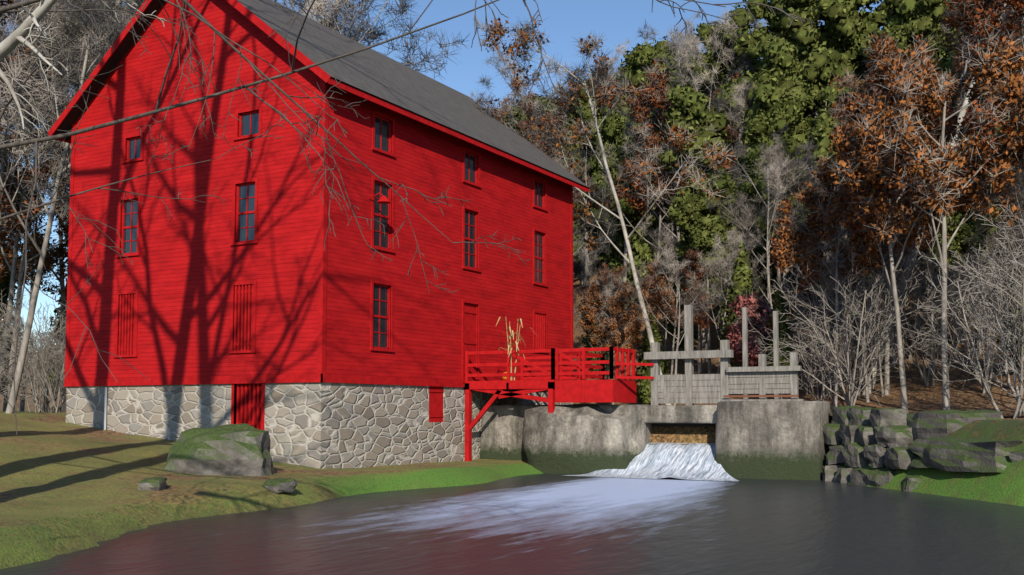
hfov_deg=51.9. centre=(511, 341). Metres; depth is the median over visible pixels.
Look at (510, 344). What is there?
deck corn stalks
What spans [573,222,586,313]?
hill tree
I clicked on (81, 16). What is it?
flat tree
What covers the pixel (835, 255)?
hill tree
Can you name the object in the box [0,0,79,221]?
flat tree
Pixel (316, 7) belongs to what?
flat tree
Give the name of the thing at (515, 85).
hill tree
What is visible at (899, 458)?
rock wall
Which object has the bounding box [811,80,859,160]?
hill tree
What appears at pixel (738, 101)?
hill tree
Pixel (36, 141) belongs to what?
overhanging tree
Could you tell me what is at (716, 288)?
hill tree
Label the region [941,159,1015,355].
hill tree
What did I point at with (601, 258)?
hill tree
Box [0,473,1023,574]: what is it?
pond
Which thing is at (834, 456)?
rock wall
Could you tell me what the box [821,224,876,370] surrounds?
hill tree
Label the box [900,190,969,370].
hill tree
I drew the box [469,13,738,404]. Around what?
sycamore tree
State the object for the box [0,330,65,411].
shrub
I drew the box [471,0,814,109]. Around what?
overhanging tree
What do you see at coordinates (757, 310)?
shrub
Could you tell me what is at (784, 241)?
tree
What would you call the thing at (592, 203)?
hill tree
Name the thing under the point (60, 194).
flat tree
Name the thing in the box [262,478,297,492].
shore rock
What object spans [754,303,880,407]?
slope shrub
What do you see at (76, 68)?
flat tree
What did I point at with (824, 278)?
hill tree
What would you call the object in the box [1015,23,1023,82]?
hill tree
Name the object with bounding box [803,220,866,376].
hill tree
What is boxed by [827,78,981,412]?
tree
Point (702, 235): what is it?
hill tree
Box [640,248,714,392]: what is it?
hill tree
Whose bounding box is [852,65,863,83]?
hill tree
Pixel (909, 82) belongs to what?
tree
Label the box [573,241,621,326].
hill tree
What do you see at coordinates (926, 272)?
hill tree
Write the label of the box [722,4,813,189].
hill tree
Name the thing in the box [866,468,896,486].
rock wall
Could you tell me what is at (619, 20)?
sky
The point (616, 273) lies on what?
hill tree
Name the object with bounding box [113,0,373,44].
flat tree
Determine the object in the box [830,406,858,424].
rock wall
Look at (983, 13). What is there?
tree
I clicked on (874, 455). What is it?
rock wall
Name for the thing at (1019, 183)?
hill tree
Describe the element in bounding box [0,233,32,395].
flat tree
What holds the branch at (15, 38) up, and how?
attached to the tree
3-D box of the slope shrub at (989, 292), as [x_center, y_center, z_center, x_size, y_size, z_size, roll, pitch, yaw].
[17.218,-1.425,39.220,4.239,4.129,4.593,1,-4,-13]
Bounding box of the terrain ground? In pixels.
[0,237,1023,568]
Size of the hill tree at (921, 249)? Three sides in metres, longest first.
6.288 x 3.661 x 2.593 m
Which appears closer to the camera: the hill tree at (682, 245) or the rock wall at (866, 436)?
the rock wall at (866, 436)
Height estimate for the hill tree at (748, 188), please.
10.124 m
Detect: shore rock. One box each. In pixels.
[138,477,166,490]
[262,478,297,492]
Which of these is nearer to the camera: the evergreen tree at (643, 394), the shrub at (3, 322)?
the shrub at (3, 322)
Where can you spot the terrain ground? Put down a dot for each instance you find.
(66, 487)
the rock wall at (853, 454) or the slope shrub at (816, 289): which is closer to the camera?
the rock wall at (853, 454)
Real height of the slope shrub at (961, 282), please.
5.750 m
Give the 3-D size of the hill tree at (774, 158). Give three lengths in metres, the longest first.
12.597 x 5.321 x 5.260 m
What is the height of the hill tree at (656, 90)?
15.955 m
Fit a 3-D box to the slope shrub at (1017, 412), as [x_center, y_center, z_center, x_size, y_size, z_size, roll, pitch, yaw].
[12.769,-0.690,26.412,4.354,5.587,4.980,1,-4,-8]
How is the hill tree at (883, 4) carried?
on the terrain ground
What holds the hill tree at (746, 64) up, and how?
on the terrain ground
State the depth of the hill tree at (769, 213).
46.36 m
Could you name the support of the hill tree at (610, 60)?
on the terrain ground
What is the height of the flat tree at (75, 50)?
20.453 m
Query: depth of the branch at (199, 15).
11.87 m
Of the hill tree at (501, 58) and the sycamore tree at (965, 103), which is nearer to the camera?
the sycamore tree at (965, 103)
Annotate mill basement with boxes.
[65,382,572,468]
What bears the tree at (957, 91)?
on the terrain ground
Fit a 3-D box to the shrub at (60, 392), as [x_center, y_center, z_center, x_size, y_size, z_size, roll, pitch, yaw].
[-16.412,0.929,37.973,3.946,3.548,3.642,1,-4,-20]
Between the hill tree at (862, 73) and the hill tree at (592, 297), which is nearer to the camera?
the hill tree at (592, 297)
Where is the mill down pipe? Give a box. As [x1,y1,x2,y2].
[104,388,106,429]
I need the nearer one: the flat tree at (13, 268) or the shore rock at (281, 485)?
the shore rock at (281, 485)
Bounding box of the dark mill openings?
[121,285,251,349]
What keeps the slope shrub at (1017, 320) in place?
on the terrain ground
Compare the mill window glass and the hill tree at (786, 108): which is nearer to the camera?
the mill window glass
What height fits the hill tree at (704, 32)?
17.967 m
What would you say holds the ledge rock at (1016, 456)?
on the terrain ground
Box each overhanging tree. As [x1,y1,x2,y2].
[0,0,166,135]
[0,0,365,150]
[0,0,525,434]
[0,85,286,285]
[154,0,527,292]
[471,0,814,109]
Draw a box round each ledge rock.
[903,475,922,491]
[906,410,1002,440]
[909,437,1023,472]
[1009,449,1023,461]
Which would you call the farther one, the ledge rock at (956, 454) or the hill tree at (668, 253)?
the hill tree at (668, 253)
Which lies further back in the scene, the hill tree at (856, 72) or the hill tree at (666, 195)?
the hill tree at (666, 195)
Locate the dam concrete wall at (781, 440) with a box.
[480,401,829,479]
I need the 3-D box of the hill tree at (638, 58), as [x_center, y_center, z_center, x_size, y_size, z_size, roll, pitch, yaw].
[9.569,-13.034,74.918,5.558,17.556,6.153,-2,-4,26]
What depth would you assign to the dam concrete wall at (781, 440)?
29.21 m
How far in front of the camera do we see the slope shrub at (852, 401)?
33.17 m
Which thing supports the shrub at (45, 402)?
on the terrain ground
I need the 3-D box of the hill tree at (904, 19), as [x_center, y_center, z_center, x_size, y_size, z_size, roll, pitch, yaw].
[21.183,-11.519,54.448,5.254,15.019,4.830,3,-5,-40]
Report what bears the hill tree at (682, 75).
on the terrain ground
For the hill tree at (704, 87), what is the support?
on the terrain ground
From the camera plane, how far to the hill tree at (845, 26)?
57.61 m
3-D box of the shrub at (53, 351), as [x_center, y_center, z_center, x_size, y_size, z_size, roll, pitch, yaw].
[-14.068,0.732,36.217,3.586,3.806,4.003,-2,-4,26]
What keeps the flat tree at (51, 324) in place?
on the terrain ground
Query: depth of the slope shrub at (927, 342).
41.44 m
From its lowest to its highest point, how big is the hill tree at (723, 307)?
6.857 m
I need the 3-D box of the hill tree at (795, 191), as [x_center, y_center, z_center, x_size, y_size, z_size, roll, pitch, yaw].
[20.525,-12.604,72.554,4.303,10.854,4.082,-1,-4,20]
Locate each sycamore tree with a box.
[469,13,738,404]
[861,3,1023,394]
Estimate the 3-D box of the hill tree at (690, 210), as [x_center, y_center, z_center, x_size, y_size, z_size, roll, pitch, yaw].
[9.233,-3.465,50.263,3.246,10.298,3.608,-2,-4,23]
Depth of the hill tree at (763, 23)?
83.68 m
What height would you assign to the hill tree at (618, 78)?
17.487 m
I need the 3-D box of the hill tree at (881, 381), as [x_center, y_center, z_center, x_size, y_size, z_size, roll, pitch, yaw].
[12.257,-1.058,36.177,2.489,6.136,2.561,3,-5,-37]
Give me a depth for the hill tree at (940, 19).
54.50 m
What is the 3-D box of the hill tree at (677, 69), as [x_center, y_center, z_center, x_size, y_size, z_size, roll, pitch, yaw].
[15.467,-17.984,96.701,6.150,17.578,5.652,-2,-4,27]
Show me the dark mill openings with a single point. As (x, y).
(237, 320)
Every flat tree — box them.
[0,0,34,110]
[0,0,76,385]
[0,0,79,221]
[0,0,118,166]
[0,0,144,412]
[0,7,111,215]
[0,54,78,410]
[0,168,69,411]
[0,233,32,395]
[0,274,13,378]
[6,0,128,179]
[11,0,137,152]
[15,50,97,411]
[22,10,126,225]
[28,0,302,80]
[39,280,66,395]
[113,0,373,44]
[113,0,440,71]
[277,0,468,79]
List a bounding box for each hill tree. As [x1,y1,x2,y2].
[472,14,600,156]
[490,74,530,125]
[503,115,519,127]
[506,93,568,153]
[509,74,585,220]
[539,96,581,150]
[551,136,617,254]
[555,142,593,221]
[564,77,609,288]
[573,158,602,274]
[573,208,584,256]
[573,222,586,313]
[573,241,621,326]
[573,260,647,379]
[575,262,641,378]
[576,279,644,404]
[578,305,608,379]
[581,207,606,270]
[583,88,720,318]
[587,136,656,307]
[588,95,637,186]
[588,170,610,272]
[592,37,632,97]
[595,145,620,271]
[604,229,638,306]
[612,59,740,241]
[613,64,660,95]
[614,35,684,137]
[614,118,676,313]
[616,9,715,127]
[618,213,726,404]
[638,259,692,363]
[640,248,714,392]
[653,114,677,236]
[654,7,746,111]
[656,82,740,346]
[659,79,689,230]
[662,50,688,123]
[662,232,705,360]
[664,38,706,132]
[666,162,736,373]
[669,231,688,286]
[675,177,737,361]
[676,227,763,373]
[679,48,729,111]
[679,214,733,373]
[689,2,763,110]
[696,228,775,313]
[704,124,819,355]
[707,66,827,156]
[710,78,770,161]
[710,213,763,323]
[713,80,760,212]
[714,52,800,252]
[716,238,766,377]
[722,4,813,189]
[724,158,829,308]
[730,0,818,106]
[732,116,784,297]
[734,85,811,297]
[738,140,809,286]
[742,34,829,305]
[749,19,823,31]
[758,0,870,116]
[783,137,916,397]
[789,169,807,193]
[791,101,846,282]
[795,0,889,104]
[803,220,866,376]
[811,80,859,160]
[813,161,873,306]
[815,190,936,401]
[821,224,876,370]
[828,237,902,396]
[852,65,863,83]
[854,62,870,92]
[861,0,949,76]
[869,225,926,355]
[877,0,888,11]
[894,116,940,311]
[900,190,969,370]
[930,1,1019,62]
[932,0,967,49]
[939,28,965,230]
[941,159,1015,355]
[947,23,1023,290]
[961,156,1023,278]
[972,189,1023,294]
[994,234,1023,364]
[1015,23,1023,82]
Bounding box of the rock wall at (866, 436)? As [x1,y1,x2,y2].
[856,426,876,445]
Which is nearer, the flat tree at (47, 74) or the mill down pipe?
the mill down pipe
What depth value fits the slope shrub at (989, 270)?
42.19 m
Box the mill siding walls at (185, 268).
[69,0,570,380]
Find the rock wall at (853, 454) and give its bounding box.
[841,442,869,467]
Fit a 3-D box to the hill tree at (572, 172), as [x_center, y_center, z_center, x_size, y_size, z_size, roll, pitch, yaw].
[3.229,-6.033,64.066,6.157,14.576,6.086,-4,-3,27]
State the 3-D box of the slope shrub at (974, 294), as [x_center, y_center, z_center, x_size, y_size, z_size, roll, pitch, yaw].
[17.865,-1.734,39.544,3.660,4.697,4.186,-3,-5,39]
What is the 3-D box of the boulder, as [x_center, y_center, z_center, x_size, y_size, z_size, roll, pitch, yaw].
[-6.656,2.698,24.206,2.405,1.602,1.801,-1,-4,13]
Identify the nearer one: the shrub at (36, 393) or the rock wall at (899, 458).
the rock wall at (899, 458)
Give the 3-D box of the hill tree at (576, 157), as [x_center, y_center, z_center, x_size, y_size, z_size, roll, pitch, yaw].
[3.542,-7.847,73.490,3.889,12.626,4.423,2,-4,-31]
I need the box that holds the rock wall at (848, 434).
[839,425,870,445]
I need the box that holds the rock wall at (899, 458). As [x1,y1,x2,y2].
[884,447,918,469]
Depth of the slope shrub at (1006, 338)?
27.94 m
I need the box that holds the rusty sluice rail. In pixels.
[723,395,798,396]
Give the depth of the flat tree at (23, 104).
49.42 m
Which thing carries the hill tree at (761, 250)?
on the terrain ground
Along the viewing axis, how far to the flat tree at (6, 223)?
44.82 m
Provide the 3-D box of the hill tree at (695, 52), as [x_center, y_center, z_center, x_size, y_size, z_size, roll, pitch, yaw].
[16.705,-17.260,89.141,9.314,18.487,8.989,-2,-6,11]
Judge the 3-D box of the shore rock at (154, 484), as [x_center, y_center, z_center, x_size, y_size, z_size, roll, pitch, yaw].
[-6.679,2.695,19.590,0.460,0.342,0.634,0,-4,1]
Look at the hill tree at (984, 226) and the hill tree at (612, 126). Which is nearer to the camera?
the hill tree at (984, 226)
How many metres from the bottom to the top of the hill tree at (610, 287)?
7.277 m
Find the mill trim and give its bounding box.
[64,79,573,386]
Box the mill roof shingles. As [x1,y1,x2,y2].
[237,0,589,187]
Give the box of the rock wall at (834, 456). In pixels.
[826,445,844,464]
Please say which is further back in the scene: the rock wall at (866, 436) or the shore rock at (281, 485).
the rock wall at (866, 436)
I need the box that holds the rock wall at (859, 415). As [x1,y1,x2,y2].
[848,407,871,424]
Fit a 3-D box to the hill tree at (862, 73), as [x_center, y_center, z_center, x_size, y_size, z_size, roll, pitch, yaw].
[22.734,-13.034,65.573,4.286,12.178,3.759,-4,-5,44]
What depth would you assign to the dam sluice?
31.62 m
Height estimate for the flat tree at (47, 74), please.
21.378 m
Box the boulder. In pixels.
[163,423,273,475]
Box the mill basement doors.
[231,383,443,429]
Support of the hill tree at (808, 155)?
on the terrain ground
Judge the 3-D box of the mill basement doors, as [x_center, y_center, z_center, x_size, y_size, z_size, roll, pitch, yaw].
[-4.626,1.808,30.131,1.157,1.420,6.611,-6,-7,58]
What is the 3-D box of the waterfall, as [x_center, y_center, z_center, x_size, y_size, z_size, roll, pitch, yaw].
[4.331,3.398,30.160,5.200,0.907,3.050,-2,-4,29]
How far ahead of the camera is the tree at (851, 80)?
37.13 m
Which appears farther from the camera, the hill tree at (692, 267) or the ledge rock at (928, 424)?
the hill tree at (692, 267)
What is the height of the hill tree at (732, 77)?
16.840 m
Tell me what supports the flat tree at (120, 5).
on the terrain ground
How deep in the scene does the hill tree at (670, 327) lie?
56.76 m
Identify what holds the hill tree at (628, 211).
on the terrain ground
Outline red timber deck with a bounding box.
[464,346,653,460]
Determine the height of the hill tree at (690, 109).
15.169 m
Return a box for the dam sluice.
[652,423,715,426]
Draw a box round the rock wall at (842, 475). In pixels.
[834,467,854,482]
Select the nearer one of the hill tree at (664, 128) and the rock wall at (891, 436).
the rock wall at (891, 436)
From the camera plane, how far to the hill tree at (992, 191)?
43.46 m
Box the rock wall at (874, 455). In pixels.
[863,444,886,468]
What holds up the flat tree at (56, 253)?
on the terrain ground
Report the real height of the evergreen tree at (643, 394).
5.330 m
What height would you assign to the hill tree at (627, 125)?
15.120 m
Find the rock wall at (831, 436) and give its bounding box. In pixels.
[823,423,844,444]
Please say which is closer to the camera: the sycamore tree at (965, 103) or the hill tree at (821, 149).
the sycamore tree at (965, 103)
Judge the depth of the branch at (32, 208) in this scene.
14.27 m
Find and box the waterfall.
[561,442,738,480]
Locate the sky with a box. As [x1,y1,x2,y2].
[0,0,882,351]
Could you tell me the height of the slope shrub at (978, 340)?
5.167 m
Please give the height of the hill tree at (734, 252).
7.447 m
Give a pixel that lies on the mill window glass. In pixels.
(384, 211)
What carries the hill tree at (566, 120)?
on the terrain ground
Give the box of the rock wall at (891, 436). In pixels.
[874,425,912,447]
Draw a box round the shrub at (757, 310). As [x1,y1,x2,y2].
[725,287,794,366]
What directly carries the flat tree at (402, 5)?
on the terrain ground
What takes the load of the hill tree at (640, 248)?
on the terrain ground
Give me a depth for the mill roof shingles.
33.91 m
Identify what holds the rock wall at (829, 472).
on the terrain ground
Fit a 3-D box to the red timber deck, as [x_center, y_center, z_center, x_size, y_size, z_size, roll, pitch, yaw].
[1.942,2.157,33.352,5.846,3.670,3.700,-2,-4,29]
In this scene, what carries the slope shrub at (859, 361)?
on the terrain ground
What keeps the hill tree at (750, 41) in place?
on the terrain ground
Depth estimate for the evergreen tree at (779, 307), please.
38.58 m
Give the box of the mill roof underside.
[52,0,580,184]
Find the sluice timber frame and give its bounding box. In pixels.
[644,305,803,404]
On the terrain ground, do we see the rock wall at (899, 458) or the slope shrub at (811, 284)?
the slope shrub at (811, 284)
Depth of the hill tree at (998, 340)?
33.95 m
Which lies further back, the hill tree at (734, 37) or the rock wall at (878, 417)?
the hill tree at (734, 37)
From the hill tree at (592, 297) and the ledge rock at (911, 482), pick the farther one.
the hill tree at (592, 297)
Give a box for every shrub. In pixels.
[0,286,66,411]
[0,304,38,402]
[0,308,65,411]
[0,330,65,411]
[0,334,60,411]
[1,321,65,412]
[45,342,63,365]
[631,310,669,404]
[725,287,794,366]
[737,248,958,405]
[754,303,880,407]
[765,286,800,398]
[766,258,916,394]
[768,263,877,357]
[782,222,899,329]
[806,313,904,398]
[838,235,1009,385]
[859,222,988,358]
[886,234,1023,393]
[909,251,1007,354]
[913,241,1014,340]
[914,198,1023,418]
[922,205,1023,413]
[929,239,1012,353]
[958,249,1012,301]
[987,279,1021,349]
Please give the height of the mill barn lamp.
0.296 m
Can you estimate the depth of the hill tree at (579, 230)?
82.04 m
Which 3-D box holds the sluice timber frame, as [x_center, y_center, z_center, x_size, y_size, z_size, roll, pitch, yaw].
[6.106,0.414,30.653,4.700,3.050,0.410,-2,-4,29]
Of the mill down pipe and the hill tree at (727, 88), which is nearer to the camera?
the mill down pipe
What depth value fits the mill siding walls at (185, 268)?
30.36 m
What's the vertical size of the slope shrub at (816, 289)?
4.838 m
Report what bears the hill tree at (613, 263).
on the terrain ground
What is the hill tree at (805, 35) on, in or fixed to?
on the terrain ground
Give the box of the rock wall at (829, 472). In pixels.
[822,465,843,480]
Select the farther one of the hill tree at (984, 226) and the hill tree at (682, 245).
the hill tree at (682, 245)
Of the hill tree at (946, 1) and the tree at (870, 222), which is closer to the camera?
the tree at (870, 222)
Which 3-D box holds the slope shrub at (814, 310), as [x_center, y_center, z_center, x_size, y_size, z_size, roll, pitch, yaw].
[12.161,-0.729,39.152,5.064,5.682,4.428,1,-4,-10]
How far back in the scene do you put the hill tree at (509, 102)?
95.06 m
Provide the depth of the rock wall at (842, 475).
27.11 m
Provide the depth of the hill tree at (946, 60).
50.40 m
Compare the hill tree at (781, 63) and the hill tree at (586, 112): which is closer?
the hill tree at (781, 63)
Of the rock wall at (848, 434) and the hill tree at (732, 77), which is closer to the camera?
the rock wall at (848, 434)
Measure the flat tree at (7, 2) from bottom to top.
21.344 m
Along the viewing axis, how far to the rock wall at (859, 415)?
27.72 m
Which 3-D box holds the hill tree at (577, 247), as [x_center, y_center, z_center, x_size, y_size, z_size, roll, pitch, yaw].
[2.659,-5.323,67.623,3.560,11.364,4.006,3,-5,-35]
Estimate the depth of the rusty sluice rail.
29.81 m
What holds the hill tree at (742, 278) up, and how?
on the terrain ground
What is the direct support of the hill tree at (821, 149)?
on the terrain ground
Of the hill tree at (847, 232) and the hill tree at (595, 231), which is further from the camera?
the hill tree at (595, 231)
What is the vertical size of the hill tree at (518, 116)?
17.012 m
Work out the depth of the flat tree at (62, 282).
56.88 m
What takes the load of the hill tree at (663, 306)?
on the terrain ground
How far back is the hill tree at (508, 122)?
81.91 m
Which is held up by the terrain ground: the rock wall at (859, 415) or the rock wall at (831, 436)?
the rock wall at (831, 436)
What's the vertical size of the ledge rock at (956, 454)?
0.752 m
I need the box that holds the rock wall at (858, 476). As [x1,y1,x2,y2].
[850,468,871,485]
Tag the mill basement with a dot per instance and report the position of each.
(322, 425)
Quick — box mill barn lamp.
[369,193,390,203]
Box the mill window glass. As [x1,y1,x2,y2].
[124,113,542,347]
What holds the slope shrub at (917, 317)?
on the terrain ground
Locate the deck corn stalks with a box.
[495,317,537,379]
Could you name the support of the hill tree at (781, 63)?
on the terrain ground
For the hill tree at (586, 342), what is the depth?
56.17 m
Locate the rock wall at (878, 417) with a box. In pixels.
[869,408,907,426]
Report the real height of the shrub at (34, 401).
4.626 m
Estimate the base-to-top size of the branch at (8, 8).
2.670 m
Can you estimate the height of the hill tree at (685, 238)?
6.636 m
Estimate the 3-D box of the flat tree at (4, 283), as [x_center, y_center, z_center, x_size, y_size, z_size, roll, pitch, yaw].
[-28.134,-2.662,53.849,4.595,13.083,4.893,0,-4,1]

